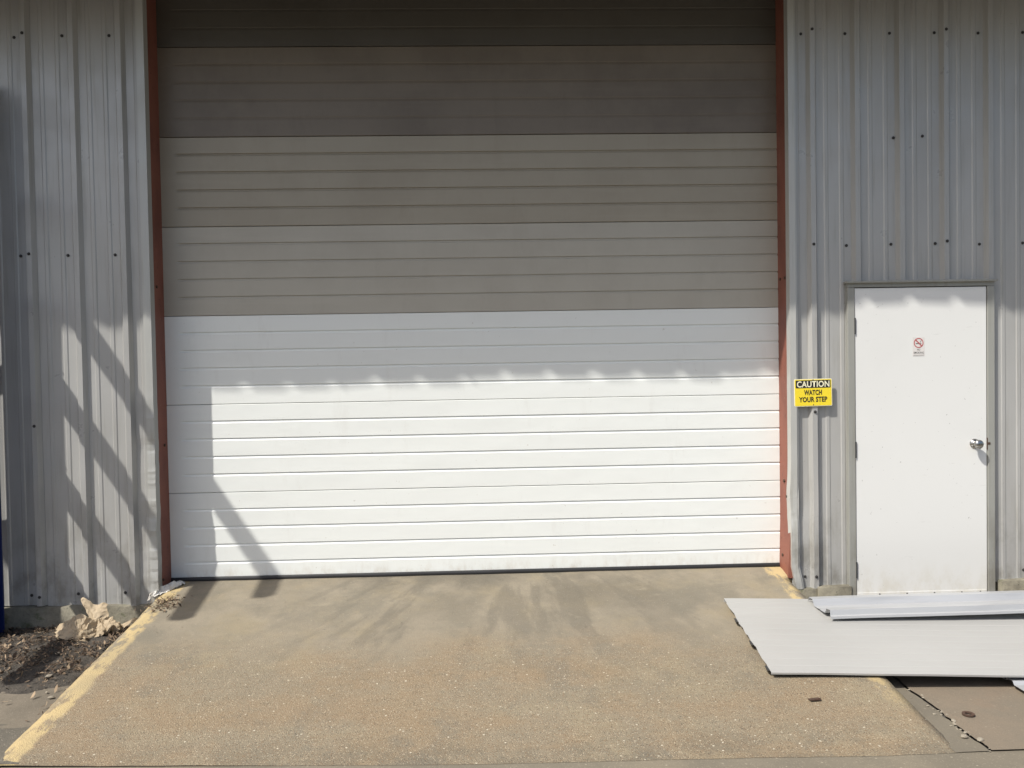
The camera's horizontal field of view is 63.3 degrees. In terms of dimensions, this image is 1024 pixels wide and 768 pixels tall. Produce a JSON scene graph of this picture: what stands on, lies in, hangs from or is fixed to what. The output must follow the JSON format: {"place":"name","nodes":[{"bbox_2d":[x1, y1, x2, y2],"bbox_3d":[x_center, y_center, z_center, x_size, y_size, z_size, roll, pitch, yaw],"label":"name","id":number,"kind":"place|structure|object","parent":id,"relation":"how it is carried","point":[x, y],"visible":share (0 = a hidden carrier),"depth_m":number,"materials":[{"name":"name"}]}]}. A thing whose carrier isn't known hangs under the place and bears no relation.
{"place":"outdoors","nodes":[
{"label":"outdoors","id":0,"kind":"place"},
{"bbox_2d":[0,625,130,693],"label":"dirt ground","id":1,"kind":"structure","parent":0,"point":[18,685],"depth_m":4.82,"materials":[{"name":"brown soil"}]},
{"bbox_2d":[0,492,5,636],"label":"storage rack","id":2,"kind":"object","parent":1,"relation":"on","point":[2,622],"visible":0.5,"depth_m":5.41,"materials":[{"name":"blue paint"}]},
{"bbox_2d":[0,594,191,720],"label":"leaf litter","id":3,"kind":"object","parent":1,"relation":"on","point":[68,659],"visible":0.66,"depth_m":4.96,"materials":[{"name":"brown plant"}]},
{"bbox_2d":[55,597,137,642],"bbox_3d":[-2.646,1.498,5.273,0.533,0.224,0.308,-1,1,-10],"label":"rock","id":4,"kind":"object","parent":1,"relation":"on","point":[98,622],"visible":0.93,"depth_m":5.27,"materials":[{"name":"beige stone"}]},
{"bbox_2d":[0,676,1023,766],"bbox_3d":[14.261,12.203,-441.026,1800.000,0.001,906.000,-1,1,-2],"label":"ground","id":5,"kind":"structure","parent":0,"point":[944,716],"depth_m":3.64,"materials":[{"name":"grey concrete"}]},
{"bbox_2d":[0,686,69,727],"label":"slab","id":6,"kind":"structure","parent":5,"relation":"on","point":[17,710],"depth_m":4.25,"materials":[{"name":"concrete"}]},
{"bbox_2d":[0,724,30,763],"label":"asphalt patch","id":7,"kind":"object","parent":6,"relation":"on","point":[9,737],"visible":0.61,"depth_m":3.87,"materials":[{"name":"grey asphalt"}]},
{"bbox_2d":[0,567,962,765],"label":"concrete ramp","id":8,"kind":"structure","parent":5,"relation":"on","point":[585,705],"depth_m":4.25,"materials":[{"name":"beige concrete"}]},
{"bbox_2d":[147,580,184,600],"bbox_3d":[-2.311,1.370,5.569,0.072,0.085,0.324,0,2,35],"label":"plastic wrap","id":9,"kind":"object","parent":8,"relation":"on","point":[169,586],"visible":1,"depth_m":5.54,"materials":[{"name":"white plastic"}]},
{"bbox_2d":[60,573,895,761],"bbox_3d":[-0.138,1.474,4.671,4.049,0.241,2.080,-1,1,-2],"label":"grit","id":10,"kind":"object","parent":8,"relation":"on","point":[522,654],"visible":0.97,"depth_m":4.70,"materials":[{"name":"gravel"}]},
{"bbox_2d":[808,697,821,700],"bbox_3d":[1.475,1.533,4.049,0.059,0.012,0.031,-1,-5,-8],"label":"rusty scrap","id":11,"kind":"object","parent":8,"relation":"on","point":[813,699],"visible":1,"depth_m":4.04,"materials":[{"name":"brown metal"}]},
{"bbox_2d":[0,750,1023,767],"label":"concrete apron","id":12,"kind":"object","parent":5,"relation":"on","point":[1002,759],"visible":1,"depth_m":3.54,"materials":[{"name":"grey concrete"}]},
{"bbox_2d":[0,0,1023,630],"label":"warehouse","id":13,"kind":"structure","parent":5,"relation":"on","point":[334,288],"depth_m":5.71,"materials":[{"name":"grey metal"}]},
{"bbox_2d":[156,0,779,581],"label":"overhead door","id":14,"kind":"structure","parent":13,"relation":"in","point":[344,163],"depth_m":5.76,"materials":[{"name":"white paint"}]},
{"bbox_2d":[794,378,831,406],"bbox_3d":[2.035,0.058,5.611,0.258,0.185,0.009,-2,1,-2],"label":"caution sign","id":15,"kind":"object","parent":13,"relation":"attached to","point":[812,392],"visible":1,"depth_m":5.61,"materials":[{"name":"yellow"}]},
{"bbox_2d":[843,279,997,594],"bbox_3d":[2.786,0.387,5.659,1.038,2.183,0.155,-1,1,-2],"label":"entry door","id":16,"kind":"structure","parent":13,"relation":"in","point":[920,430],"depth_m":5.65,"materials":[{"name":"paint"}]},
{"bbox_2d":[913,337,924,355],"bbox_3d":[2.759,-0.253,5.633,0.082,0.128,0.002,-1,1,-2],"label":"no smoking sign","id":17,"kind":"object","parent":16,"relation":"attached to","point":[918,346],"visible":1,"depth_m":5.63,"materials":[{"name":"white plastic"}]},
{"bbox_2d":[884,676,988,751],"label":"gutter slab","id":18,"kind":"structure","parent":5,"relation":"on","point":[951,735],"depth_m":3.86,"materials":[{"name":"concrete"}]},
{"bbox_2d":[895,676,1023,749],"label":"side slab","id":19,"kind":"structure","parent":5,"relation":"on","point":[995,705],"depth_m":4.08,"materials":[{"name":"concrete"}]},
{"bbox_2d":[724,598,1023,676],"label":"flat panel","id":20,"kind":"object","parent":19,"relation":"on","point":[796,636],"visible":0.81,"depth_m":4.61,"materials":[{"name":"paint"}]},
{"bbox_2d":[808,590,1023,618],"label":"ribbed panel","id":21,"kind":"object","parent":20,"relation":"on","point":[925,604],"visible":1,"depth_m":5.06,"materials":[{"name":"white metal"}]},
{"bbox_2d":[962,711,974,716],"bbox_3d":[2.165,1.565,3.938,0.056,0.006,0.056,-1,1,-2],"label":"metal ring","id":22,"kind":"object","parent":19,"relation":"in","point":[969,712],"visible":1,"depth_m":3.94,"materials":[{"name":"brown metal"}]},
{"bbox_2d":[1002,677,1023,690],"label":"ground panel","id":23,"kind":"structure","parent":19,"relation":"on","point":[1018,682],"depth_m":4.24,"materials":[{"name":"white metal"}]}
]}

